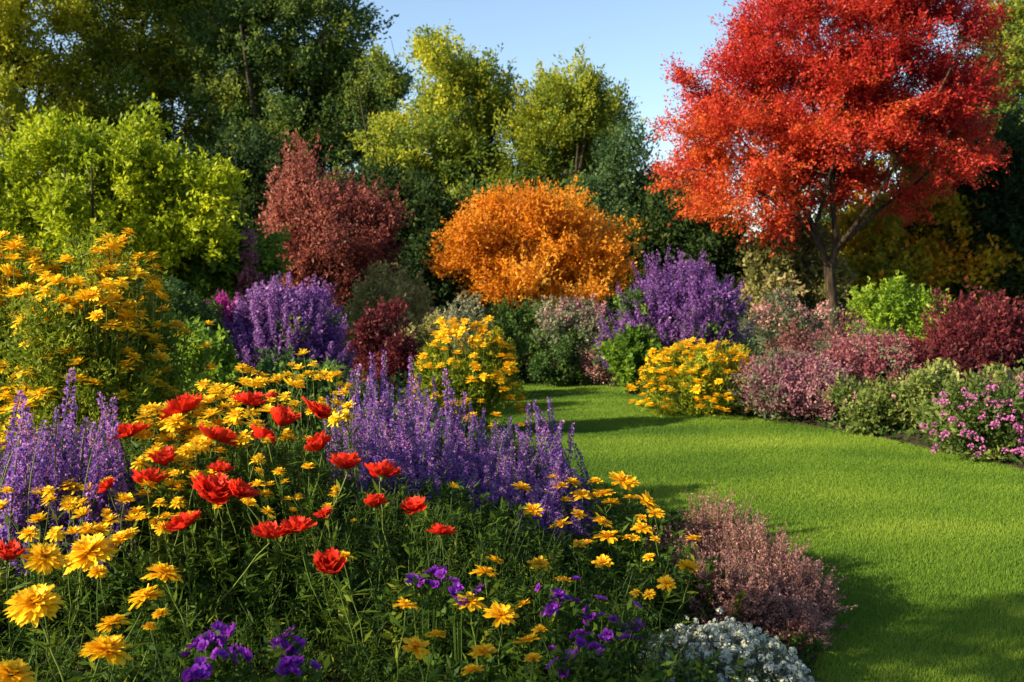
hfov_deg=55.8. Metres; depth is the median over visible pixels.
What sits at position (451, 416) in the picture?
salvia spike
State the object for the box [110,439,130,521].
salvia spike
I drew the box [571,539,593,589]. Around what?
yellow daisy
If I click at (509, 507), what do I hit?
salvia spike
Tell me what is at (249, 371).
lemon flower
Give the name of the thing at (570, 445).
salvia spike
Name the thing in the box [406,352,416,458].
salvia spike
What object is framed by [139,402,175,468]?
lemon flower
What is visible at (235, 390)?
lemon flower
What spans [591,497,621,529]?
yellow daisy
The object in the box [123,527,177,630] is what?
lemon flower
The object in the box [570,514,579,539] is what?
salvia spike
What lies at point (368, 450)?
salvia spike
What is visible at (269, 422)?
lemon flower
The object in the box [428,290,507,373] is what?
sage shrub
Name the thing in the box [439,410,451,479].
salvia spike
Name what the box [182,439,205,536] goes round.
lemon flower
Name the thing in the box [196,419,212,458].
lemon flower
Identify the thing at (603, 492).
yellow daisy
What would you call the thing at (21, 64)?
broadleaf tree
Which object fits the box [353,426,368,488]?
salvia spike
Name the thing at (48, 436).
salvia spike
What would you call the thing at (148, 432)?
lemon flower
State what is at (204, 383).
lemon flower
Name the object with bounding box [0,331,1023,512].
ground cover
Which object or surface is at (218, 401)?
lemon flower
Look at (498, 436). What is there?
salvia spike
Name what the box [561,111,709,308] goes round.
broadleaf tree
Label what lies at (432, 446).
salvia spike
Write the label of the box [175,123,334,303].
evergreen bush
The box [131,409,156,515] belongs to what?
lemon flower
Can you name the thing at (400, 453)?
salvia spike
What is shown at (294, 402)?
lemon flower
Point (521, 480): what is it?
salvia spike
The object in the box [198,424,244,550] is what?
red flower
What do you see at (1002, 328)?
barberry
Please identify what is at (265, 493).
lemon flower
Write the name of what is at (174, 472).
lemon flower
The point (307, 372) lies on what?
lemon flower
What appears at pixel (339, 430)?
salvia spike
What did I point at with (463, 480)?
salvia spike
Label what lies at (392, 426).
salvia spike
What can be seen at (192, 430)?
lemon flower
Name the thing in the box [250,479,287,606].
lemon flower
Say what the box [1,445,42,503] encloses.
lemon flower
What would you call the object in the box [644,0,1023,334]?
red maple
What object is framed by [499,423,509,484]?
salvia spike
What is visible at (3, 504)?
lemon flower
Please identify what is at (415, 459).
salvia spike
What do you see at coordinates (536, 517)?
salvia spike
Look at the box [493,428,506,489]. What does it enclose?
salvia spike
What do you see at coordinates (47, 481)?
salvia spike
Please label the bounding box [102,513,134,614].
lemon flower
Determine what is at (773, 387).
mauve heather
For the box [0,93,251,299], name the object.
lime green tree
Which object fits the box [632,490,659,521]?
yellow daisy
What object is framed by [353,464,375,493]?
salvia spike
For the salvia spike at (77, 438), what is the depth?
3.38 m
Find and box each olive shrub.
[341,259,442,355]
[399,309,454,372]
[731,210,857,332]
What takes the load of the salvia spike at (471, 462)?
on the soil
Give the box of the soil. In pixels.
[0,341,1023,681]
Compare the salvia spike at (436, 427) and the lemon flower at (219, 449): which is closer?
the lemon flower at (219, 449)
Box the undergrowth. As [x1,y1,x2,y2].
[0,413,825,681]
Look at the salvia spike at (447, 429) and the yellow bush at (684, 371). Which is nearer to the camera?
the salvia spike at (447, 429)
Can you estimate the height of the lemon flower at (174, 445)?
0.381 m
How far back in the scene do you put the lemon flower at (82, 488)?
3.01 m
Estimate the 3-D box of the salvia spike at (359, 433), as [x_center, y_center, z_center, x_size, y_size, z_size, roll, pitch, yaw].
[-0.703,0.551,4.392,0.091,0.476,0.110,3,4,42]
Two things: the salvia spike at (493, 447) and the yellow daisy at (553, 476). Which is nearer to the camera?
the yellow daisy at (553, 476)
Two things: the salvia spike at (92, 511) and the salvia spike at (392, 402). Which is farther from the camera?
the salvia spike at (392, 402)
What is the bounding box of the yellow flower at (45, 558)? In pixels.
[19,542,64,680]
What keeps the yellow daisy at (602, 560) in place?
on the soil
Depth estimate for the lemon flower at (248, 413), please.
3.42 m
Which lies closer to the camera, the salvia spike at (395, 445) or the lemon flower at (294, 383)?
the lemon flower at (294, 383)
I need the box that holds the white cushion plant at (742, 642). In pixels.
[635,608,814,681]
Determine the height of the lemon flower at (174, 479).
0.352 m
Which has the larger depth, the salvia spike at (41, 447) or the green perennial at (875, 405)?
the green perennial at (875, 405)
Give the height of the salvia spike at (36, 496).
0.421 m
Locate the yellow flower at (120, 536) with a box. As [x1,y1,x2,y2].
[109,530,207,633]
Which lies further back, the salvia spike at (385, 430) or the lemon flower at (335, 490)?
the salvia spike at (385, 430)
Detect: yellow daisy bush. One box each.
[0,230,87,430]
[0,254,189,505]
[36,219,216,442]
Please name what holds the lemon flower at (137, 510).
on the soil
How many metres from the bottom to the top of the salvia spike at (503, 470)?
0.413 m
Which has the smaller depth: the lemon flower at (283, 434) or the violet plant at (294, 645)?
the violet plant at (294, 645)
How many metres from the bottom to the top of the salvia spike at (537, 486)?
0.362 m
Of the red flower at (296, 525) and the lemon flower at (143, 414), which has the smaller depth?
the red flower at (296, 525)
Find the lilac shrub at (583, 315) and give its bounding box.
[530,292,612,384]
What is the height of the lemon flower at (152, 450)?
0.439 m
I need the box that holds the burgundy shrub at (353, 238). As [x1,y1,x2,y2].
[248,127,414,312]
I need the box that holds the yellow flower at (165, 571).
[139,562,212,655]
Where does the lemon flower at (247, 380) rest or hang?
on the soil
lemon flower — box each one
[0,486,22,598]
[0,499,33,582]
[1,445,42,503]
[14,514,50,644]
[16,525,74,628]
[18,513,49,581]
[29,485,57,578]
[30,485,57,583]
[40,494,87,598]
[40,525,80,659]
[55,505,91,627]
[58,499,77,619]
[59,478,87,518]
[59,495,90,604]
[65,526,106,664]
[66,497,88,593]
[68,482,102,579]
[69,522,97,656]
[78,482,107,576]
[88,508,121,608]
[89,521,124,635]
[99,475,141,566]
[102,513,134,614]
[104,492,134,569]
[113,492,133,553]
[119,513,148,587]
[123,513,151,634]
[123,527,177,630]
[127,489,154,529]
[127,506,145,614]
[130,456,165,520]
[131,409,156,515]
[131,431,168,498]
[132,428,161,543]
[137,479,156,572]
[137,485,176,532]
[138,403,166,508]
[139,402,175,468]
[140,447,180,537]
[141,456,178,543]
[142,420,164,498]
[143,432,184,508]
[143,469,179,563]
[145,484,184,535]
[146,451,180,536]
[148,442,178,512]
[148,479,188,540]
[148,516,172,582]
[149,498,168,567]
[151,419,190,485]
[151,521,196,592]
[152,401,177,462]
[152,430,171,503]
[152,520,178,633]
[153,413,190,491]
[155,512,177,627]
[158,468,179,531]
[158,512,181,601]
[159,414,186,479]
[160,427,183,490]
[160,433,210,536]
[161,444,179,512]
[162,478,178,538]
[164,420,199,504]
[168,468,192,529]
[169,496,214,573]
[170,443,195,512]
[171,422,195,501]
[173,454,195,528]
[177,406,203,493]
[177,472,197,585]
[178,462,204,528]
[179,456,205,539]
[179,510,209,603]
[181,431,205,522]
[182,423,201,467]
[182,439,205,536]
[182,469,216,553]
[184,444,209,532]
[189,385,228,488]
[189,401,209,469]
[189,405,213,458]
[189,470,199,547]
[190,468,205,542]
[192,442,212,506]
[195,378,212,450]
[195,469,211,536]
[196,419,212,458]
[197,431,209,473]
[198,407,230,496]
[198,447,232,523]
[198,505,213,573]
[199,394,217,456]
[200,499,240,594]
[201,407,228,469]
[205,383,231,475]
[206,436,244,502]
[207,382,224,452]
[207,389,226,424]
[207,416,235,478]
[208,422,220,456]
[209,439,226,517]
[213,504,228,607]
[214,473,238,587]
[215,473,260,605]
[216,401,232,454]
[217,388,238,458]
[218,457,252,532]
[221,412,248,508]
[222,407,260,471]
[223,402,247,500]
[224,407,246,497]
[225,427,246,512]
[227,385,245,477]
[228,395,241,478]
[229,467,263,566]
[230,438,281,521]
[230,455,258,557]
[232,376,250,462]
[233,376,265,469]
[233,429,261,517]
[234,363,257,479]
[234,368,252,479]
[237,378,271,486]
[238,497,265,555]
[239,377,266,455]
[240,379,263,479]
[241,407,269,474]
[242,481,275,576]
[243,497,315,628]
[245,417,286,546]
[246,457,279,552]
[247,372,270,469]
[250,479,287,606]
[251,369,292,491]
[251,489,301,594]
[253,453,273,552]
[253,489,283,587]
[258,400,304,498]
[259,403,299,514]
[259,506,285,620]
[260,373,289,479]
[261,377,297,489]
[262,391,292,516]
[262,437,294,539]
[262,466,293,566]
[265,397,292,495]
[266,434,295,515]
[266,507,299,597]
[268,389,288,502]
[270,376,310,489]
[273,370,312,489]
[273,402,287,467]
[274,406,301,507]
[279,479,315,537]
[280,381,298,513]
[281,370,298,484]
[281,428,309,512]
[281,496,302,575]
[283,377,304,469]
[285,435,310,511]
[286,361,325,496]
[287,435,316,550]
[290,374,309,492]
[291,361,317,504]
[291,493,313,599]
[292,363,303,493]
[293,396,341,514]
[293,407,319,494]
[294,383,338,513]
[296,378,328,479]
[296,462,315,539]
[299,348,311,506]
[301,485,340,608]
[304,519,355,641]
[309,370,333,515]
[309,391,347,498]
[311,373,328,500]
[316,401,353,529]
[317,491,339,567]
[318,370,337,509]
[319,368,364,493]
[319,396,332,500]
[320,502,348,591]
[322,408,352,529]
[327,412,376,537]
[329,370,347,516]
[329,380,348,515]
[329,400,360,497]
[333,382,363,516]
[337,388,374,522]
[338,410,363,523]
[444,483,457,569]
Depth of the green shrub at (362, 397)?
7.39 m
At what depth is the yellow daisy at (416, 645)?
2.08 m
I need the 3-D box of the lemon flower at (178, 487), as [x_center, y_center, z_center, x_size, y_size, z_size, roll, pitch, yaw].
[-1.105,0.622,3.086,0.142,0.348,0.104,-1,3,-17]
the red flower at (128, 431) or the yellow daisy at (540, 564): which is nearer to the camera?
the yellow daisy at (540, 564)
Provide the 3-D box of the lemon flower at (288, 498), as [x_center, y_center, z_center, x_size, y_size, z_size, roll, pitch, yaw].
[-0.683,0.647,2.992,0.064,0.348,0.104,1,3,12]
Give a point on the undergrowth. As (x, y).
(489, 533)
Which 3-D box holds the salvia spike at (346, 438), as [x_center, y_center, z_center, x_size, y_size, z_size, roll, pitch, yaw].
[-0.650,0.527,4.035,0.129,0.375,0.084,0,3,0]
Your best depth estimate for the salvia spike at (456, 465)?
3.88 m
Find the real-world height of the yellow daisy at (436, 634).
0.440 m
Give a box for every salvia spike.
[0,390,25,492]
[0,398,29,597]
[0,413,33,599]
[0,438,15,571]
[0,440,33,572]
[0,458,6,539]
[5,429,50,576]
[9,481,31,592]
[11,434,38,577]
[11,472,31,593]
[16,419,46,586]
[16,459,29,522]
[20,418,42,505]
[24,426,36,502]
[25,454,46,572]
[26,441,66,539]
[31,502,55,581]
[32,474,66,558]
[37,428,50,528]
[40,427,53,531]
[40,434,66,476]
[43,457,88,579]
[44,427,70,560]
[44,484,103,565]
[48,407,69,586]
[48,425,62,474]
[52,367,77,490]
[52,461,74,575]
[59,471,79,538]
[63,423,76,471]
[64,412,79,523]
[70,410,105,604]
[72,424,85,467]
[74,434,84,476]
[75,417,90,504]
[76,434,89,506]
[80,421,96,498]
[80,426,106,587]
[81,443,99,512]
[88,422,120,511]
[88,485,103,584]
[89,502,125,603]
[96,392,144,513]
[97,475,114,536]
[99,440,122,528]
[101,471,122,582]
[102,393,120,513]
[109,428,138,580]
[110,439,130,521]
[112,500,130,562]
[320,396,328,465]
[326,396,354,467]
[326,402,342,478]
[327,395,338,466]
[327,451,341,487]
[330,428,341,451]
[337,407,361,475]
[338,386,349,441]
[342,425,353,470]
[343,447,354,487]
[347,375,353,429]
[349,363,361,447]
[351,441,372,482]
[351,468,372,523]
[352,412,361,467]
[353,425,370,484]
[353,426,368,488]
[353,445,373,481]
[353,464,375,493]
[357,367,373,464]
[362,401,374,463]
[362,459,371,493]
[365,401,378,458]
[367,446,392,493]
[369,352,379,459]
[369,399,387,480]
[370,375,385,458]
[370,416,384,475]
[371,421,383,483]
[373,455,392,513]
[377,391,388,454]
[377,454,392,524]
[379,350,389,443]
[379,370,392,437]
[381,416,395,485]
[381,436,397,480]
[385,381,393,446]
[388,419,398,457]
[388,459,406,515]
[389,385,394,438]
[389,413,405,449]
[392,456,408,523]
[393,435,400,454]
[393,450,415,492]
[395,379,411,457]
[395,402,409,470]
[397,384,410,458]
[397,450,408,477]
[399,427,412,475]
[400,461,408,516]
[403,465,418,527]
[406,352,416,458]
[406,429,431,497]
[406,442,424,483]
[408,392,431,471]
[408,399,433,461]
[409,436,424,489]
[412,434,431,492]
[412,458,444,489]
[413,398,430,475]
[414,374,423,433]
[415,402,423,447]
[415,415,426,475]
[417,421,438,470]
[417,431,432,477]
[418,436,435,490]
[418,465,430,509]
[421,388,430,451]
[425,455,444,541]
[432,377,443,476]
[432,408,442,481]
[435,476,442,523]
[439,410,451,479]
[439,435,451,484]
[440,453,456,487]
[442,368,459,474]
[443,443,454,497]
[445,390,461,466]
[447,452,472,499]
[449,459,465,494]
[450,388,469,476]
[450,415,459,468]
[451,427,463,479]
[453,388,466,477]
[456,417,474,478]
[456,466,469,491]
[459,449,468,486]
[459,474,464,489]
[460,433,483,492]
[464,466,478,497]
[464,485,474,542]
[466,400,477,485]
[467,440,478,496]
[469,494,489,512]
[474,416,488,475]
[475,478,483,497]
[475,484,509,520]
[476,407,486,478]
[476,453,496,491]
[477,438,487,486]
[478,435,488,478]
[480,451,495,493]
[481,449,492,494]
[482,437,495,492]
[483,465,494,497]
[487,420,497,480]
[491,483,500,508]
[492,461,501,496]
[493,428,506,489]
[495,430,508,492]
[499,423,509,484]
[499,448,516,503]
[500,492,523,537]
[501,467,527,525]
[504,416,512,496]
[507,461,522,511]
[508,440,516,501]
[508,446,524,518]
[508,496,518,517]
[513,469,524,496]
[514,424,537,498]
[515,432,526,498]
[515,513,526,543]
[517,434,529,488]
[519,453,538,511]
[524,403,535,492]
[526,492,546,548]
[527,468,539,502]
[527,495,546,540]
[531,486,547,539]
[533,399,548,493]
[534,478,547,532]
[535,406,581,533]
[535,420,564,500]
[536,434,557,506]
[540,470,550,502]
[541,428,556,504]
[541,481,556,531]
[543,475,560,529]
[545,468,568,517]
[546,396,567,477]
[546,424,556,477]
[546,510,555,542]
[547,450,577,530]
[548,453,563,533]
[554,438,564,514]
[554,510,565,553]
[555,423,562,482]
[557,422,574,508]
[558,505,568,552]
[560,448,573,527]
[560,519,571,551]
[569,495,599,535]
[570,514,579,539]
[570,516,618,567]
[572,468,596,523]
[573,441,603,516]
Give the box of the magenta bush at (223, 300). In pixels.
[204,289,240,335]
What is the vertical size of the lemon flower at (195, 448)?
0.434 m
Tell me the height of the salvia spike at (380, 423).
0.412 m
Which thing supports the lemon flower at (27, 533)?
on the soil
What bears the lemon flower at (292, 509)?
on the soil
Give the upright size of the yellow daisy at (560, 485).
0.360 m
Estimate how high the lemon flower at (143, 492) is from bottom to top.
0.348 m
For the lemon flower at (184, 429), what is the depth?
3.35 m
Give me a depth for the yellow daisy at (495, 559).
2.87 m
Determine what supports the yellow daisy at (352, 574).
on the soil
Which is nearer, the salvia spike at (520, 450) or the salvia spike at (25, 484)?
the salvia spike at (25, 484)
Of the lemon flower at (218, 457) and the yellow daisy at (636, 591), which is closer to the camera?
the yellow daisy at (636, 591)
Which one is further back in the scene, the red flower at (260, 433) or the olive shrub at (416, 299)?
the olive shrub at (416, 299)
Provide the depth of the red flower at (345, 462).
3.04 m
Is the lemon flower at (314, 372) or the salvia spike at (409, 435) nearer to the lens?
the lemon flower at (314, 372)
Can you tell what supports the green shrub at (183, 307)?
on the soil
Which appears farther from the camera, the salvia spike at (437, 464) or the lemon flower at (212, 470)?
the salvia spike at (437, 464)
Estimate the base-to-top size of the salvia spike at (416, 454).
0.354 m
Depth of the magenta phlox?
7.13 m
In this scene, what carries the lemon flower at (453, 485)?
on the soil
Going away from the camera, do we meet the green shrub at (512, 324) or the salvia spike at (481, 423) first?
the salvia spike at (481, 423)
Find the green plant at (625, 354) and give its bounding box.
[592,321,669,394]
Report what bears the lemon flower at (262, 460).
on the soil
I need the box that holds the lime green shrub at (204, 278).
[133,214,294,305]
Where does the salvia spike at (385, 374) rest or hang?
on the soil
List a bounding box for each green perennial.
[815,372,920,436]
[894,357,965,434]
[961,355,1023,433]
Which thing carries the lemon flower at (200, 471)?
on the soil
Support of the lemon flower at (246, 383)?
on the soil
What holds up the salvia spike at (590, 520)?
on the soil
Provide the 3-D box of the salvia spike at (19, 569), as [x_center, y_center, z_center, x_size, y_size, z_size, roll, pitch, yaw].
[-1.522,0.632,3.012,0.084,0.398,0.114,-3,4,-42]
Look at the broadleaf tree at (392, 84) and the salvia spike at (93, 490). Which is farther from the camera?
the broadleaf tree at (392, 84)
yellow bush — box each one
[403,315,528,429]
[624,330,760,416]
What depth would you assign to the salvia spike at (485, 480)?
3.86 m
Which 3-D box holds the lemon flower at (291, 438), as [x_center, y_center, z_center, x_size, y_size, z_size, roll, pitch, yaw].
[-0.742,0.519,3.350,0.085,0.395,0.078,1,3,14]
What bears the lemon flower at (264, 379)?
on the soil
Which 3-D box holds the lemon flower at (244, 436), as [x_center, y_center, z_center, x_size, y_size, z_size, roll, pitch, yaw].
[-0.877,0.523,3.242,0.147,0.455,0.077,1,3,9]
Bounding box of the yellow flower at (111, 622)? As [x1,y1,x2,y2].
[62,614,129,681]
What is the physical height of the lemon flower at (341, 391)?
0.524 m
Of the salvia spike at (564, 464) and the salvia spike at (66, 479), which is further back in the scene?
the salvia spike at (564, 464)
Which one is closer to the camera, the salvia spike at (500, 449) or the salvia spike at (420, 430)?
the salvia spike at (420, 430)
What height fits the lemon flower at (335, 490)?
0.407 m
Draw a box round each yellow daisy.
[339,551,381,680]
[379,597,421,681]
[396,629,452,681]
[397,636,430,681]
[449,591,486,673]
[460,664,484,681]
[467,643,510,681]
[468,565,510,652]
[475,555,506,631]
[483,601,518,680]
[503,481,532,532]
[513,598,550,673]
[513,631,544,681]
[515,653,542,681]
[516,576,572,633]
[520,503,552,548]
[526,624,558,681]
[527,555,561,621]
[538,474,560,493]
[549,517,574,581]
[550,482,572,527]
[550,496,573,530]
[561,477,581,505]
[567,508,586,569]
[568,539,593,589]
[570,489,592,531]
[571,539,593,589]
[576,589,641,649]
[587,477,607,513]
[587,512,612,554]
[588,491,602,528]
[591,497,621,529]
[591,530,623,573]
[591,554,680,628]
[592,489,617,530]
[607,514,646,549]
[608,471,642,514]
[611,494,635,523]
[616,534,632,585]
[620,476,640,524]
[624,534,640,584]
[627,589,657,671]
[628,553,659,613]
[630,519,654,552]
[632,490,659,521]
[640,574,684,654]
[646,507,664,548]
[650,535,662,582]
[657,559,699,631]
[685,534,721,603]
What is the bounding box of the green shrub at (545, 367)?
[519,318,591,386]
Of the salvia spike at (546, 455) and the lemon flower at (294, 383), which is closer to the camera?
the lemon flower at (294, 383)
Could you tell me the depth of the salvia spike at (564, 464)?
4.32 m
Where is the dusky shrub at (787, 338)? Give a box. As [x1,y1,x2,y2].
[743,306,870,360]
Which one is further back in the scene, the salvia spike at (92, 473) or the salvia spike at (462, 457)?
the salvia spike at (462, 457)
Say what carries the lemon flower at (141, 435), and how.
on the soil
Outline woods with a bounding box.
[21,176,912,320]
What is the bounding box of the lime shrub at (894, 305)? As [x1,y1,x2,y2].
[845,270,954,348]
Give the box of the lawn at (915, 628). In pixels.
[489,383,1023,681]
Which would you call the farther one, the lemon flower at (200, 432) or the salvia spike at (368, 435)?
the salvia spike at (368, 435)
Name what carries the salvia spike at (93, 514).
on the soil
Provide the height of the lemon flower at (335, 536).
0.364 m
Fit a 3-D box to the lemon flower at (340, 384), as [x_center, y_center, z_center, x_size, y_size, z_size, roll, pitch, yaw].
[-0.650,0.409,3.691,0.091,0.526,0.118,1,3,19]
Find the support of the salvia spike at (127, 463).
on the soil
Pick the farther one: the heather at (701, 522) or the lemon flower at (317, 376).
the heather at (701, 522)
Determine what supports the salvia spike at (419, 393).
on the soil
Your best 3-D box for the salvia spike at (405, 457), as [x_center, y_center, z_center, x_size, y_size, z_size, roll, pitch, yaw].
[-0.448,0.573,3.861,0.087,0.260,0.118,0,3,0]
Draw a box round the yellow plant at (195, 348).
[168,314,218,429]
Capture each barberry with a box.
[880,275,1023,383]
[964,289,1005,335]
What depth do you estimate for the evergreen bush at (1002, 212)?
18.89 m
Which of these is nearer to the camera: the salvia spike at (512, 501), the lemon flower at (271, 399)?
the lemon flower at (271, 399)
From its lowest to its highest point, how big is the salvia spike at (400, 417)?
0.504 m
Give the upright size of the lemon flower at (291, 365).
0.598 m
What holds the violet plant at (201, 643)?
on the soil
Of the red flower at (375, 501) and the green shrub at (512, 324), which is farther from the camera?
the green shrub at (512, 324)
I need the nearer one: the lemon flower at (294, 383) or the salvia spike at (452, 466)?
the lemon flower at (294, 383)
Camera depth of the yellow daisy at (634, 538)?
3.52 m
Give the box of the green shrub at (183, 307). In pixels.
[118,274,235,361]
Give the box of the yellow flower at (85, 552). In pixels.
[47,533,118,675]
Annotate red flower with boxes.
[0,539,32,660]
[95,477,137,583]
[100,421,149,521]
[118,446,176,551]
[132,467,169,553]
[159,393,201,502]
[160,510,207,633]
[191,471,235,611]
[196,459,235,536]
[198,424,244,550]
[199,520,292,630]
[228,478,278,607]
[231,390,317,534]
[235,424,275,534]
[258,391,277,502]
[259,404,300,515]
[279,514,353,661]
[293,430,333,545]
[299,396,331,534]
[303,452,361,564]
[306,506,344,642]
[312,547,375,681]
[355,493,395,646]
[364,459,400,591]
[399,496,426,628]
[426,522,460,629]
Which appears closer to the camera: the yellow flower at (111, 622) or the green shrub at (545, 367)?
the yellow flower at (111, 622)
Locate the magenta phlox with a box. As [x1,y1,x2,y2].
[919,364,1023,462]
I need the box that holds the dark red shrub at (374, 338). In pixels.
[338,293,423,395]
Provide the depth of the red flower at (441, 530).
2.83 m
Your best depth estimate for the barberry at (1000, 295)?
9.80 m
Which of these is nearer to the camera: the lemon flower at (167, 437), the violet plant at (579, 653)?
the violet plant at (579, 653)
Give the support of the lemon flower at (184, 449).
on the soil
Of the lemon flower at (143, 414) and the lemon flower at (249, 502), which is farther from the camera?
the lemon flower at (143, 414)
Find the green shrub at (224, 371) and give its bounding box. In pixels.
[165,319,254,431]
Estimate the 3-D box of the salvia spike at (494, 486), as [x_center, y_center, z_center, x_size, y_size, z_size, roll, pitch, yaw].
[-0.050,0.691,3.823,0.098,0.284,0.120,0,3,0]
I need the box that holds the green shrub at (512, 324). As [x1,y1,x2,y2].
[465,297,548,380]
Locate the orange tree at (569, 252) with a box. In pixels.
[421,174,649,352]
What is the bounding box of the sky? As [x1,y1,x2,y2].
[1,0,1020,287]
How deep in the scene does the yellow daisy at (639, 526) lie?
3.64 m
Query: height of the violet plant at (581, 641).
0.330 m
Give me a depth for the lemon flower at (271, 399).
3.39 m
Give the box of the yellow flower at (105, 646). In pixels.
[77,634,136,681]
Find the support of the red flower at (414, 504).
on the soil
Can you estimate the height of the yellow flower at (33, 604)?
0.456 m
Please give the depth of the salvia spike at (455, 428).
4.32 m
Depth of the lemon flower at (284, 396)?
3.42 m
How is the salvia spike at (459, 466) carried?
on the soil
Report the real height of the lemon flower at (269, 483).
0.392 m
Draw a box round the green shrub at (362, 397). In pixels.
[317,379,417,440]
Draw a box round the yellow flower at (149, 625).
[142,622,180,681]
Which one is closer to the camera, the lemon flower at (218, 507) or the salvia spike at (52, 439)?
the lemon flower at (218, 507)
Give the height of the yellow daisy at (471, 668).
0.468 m
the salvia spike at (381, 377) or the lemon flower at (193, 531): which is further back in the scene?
the salvia spike at (381, 377)
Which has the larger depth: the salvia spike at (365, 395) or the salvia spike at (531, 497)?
the salvia spike at (365, 395)
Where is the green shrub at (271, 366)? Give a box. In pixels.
[231,343,348,442]
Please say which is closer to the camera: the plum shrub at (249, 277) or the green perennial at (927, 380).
the green perennial at (927, 380)
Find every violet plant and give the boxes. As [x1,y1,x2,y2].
[166,620,236,681]
[167,656,212,681]
[205,639,260,681]
[243,617,305,679]
[260,655,329,681]
[378,560,463,674]
[428,576,499,681]
[505,627,624,681]
[522,576,592,675]
[541,619,652,681]
[557,595,620,677]
[597,593,666,678]
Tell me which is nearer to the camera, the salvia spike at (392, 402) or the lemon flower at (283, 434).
the lemon flower at (283, 434)
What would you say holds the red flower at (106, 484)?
on the soil
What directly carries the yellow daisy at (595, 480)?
on the soil
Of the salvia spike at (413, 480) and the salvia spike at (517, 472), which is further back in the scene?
the salvia spike at (517, 472)
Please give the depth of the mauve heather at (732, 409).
9.69 m
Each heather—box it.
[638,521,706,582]
[660,541,793,633]
[664,480,770,561]
[696,510,830,590]
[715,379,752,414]
[722,346,857,421]
[746,576,836,650]
[755,544,857,630]
[811,322,940,386]
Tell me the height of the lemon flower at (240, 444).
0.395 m
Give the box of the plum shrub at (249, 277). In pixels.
[233,226,266,306]
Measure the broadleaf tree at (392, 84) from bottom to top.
8.465 m
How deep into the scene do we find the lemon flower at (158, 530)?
2.79 m
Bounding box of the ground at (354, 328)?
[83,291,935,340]
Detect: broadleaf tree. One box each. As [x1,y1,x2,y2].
[0,0,157,306]
[39,0,279,188]
[165,0,398,284]
[334,33,421,327]
[343,19,530,336]
[458,37,646,198]
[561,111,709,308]
[943,0,1023,304]
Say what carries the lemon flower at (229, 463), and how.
on the soil
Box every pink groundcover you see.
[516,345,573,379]
[575,346,620,386]
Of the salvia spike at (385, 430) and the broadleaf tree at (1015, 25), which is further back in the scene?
the broadleaf tree at (1015, 25)
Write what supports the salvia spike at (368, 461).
on the soil
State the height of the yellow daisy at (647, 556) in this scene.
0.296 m
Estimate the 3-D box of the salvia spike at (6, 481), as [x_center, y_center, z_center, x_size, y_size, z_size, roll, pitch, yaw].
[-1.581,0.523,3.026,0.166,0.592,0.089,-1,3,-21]
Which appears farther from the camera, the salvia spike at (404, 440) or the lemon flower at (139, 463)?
the salvia spike at (404, 440)
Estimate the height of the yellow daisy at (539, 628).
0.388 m
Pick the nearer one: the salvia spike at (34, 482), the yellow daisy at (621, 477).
the salvia spike at (34, 482)
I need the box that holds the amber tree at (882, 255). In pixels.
[798,150,1023,333]
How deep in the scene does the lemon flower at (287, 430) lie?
3.35 m
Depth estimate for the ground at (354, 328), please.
31.28 m
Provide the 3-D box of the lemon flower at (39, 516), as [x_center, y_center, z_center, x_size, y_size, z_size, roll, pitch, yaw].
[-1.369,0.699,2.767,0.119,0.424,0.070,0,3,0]
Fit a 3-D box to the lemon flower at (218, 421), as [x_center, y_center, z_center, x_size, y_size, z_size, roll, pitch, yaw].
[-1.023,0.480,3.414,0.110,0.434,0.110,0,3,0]
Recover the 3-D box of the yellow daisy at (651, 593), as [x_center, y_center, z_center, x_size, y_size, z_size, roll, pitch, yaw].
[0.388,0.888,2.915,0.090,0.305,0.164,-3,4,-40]
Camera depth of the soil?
3.17 m
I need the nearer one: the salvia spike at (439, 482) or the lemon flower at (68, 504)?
the lemon flower at (68, 504)
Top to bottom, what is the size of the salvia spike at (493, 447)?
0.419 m
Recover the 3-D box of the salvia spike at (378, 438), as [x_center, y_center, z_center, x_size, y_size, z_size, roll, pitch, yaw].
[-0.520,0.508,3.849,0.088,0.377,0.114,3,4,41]
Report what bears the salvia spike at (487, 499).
on the soil
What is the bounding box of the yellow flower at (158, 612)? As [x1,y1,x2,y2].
[133,608,169,681]
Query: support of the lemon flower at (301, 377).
on the soil
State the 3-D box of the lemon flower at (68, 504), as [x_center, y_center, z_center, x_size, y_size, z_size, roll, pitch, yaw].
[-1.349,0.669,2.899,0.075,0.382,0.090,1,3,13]
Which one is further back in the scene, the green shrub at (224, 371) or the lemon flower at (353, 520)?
the green shrub at (224, 371)
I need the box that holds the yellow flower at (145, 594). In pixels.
[99,583,165,681]
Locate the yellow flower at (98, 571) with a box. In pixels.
[74,564,112,681]
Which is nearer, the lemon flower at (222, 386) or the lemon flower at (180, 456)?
the lemon flower at (180, 456)
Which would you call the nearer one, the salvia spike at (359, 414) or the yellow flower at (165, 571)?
the yellow flower at (165, 571)
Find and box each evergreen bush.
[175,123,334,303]
[320,154,475,332]
[436,160,653,337]
[571,175,814,325]
[899,98,1023,322]
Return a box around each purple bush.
[220,271,357,389]
[592,244,763,385]
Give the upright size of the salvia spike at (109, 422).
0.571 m
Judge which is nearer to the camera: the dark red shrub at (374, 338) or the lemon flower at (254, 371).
the lemon flower at (254, 371)
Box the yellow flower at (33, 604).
[4,583,97,681]
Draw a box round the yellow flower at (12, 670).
[0,658,35,681]
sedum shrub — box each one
[738,286,845,357]
[839,300,872,333]

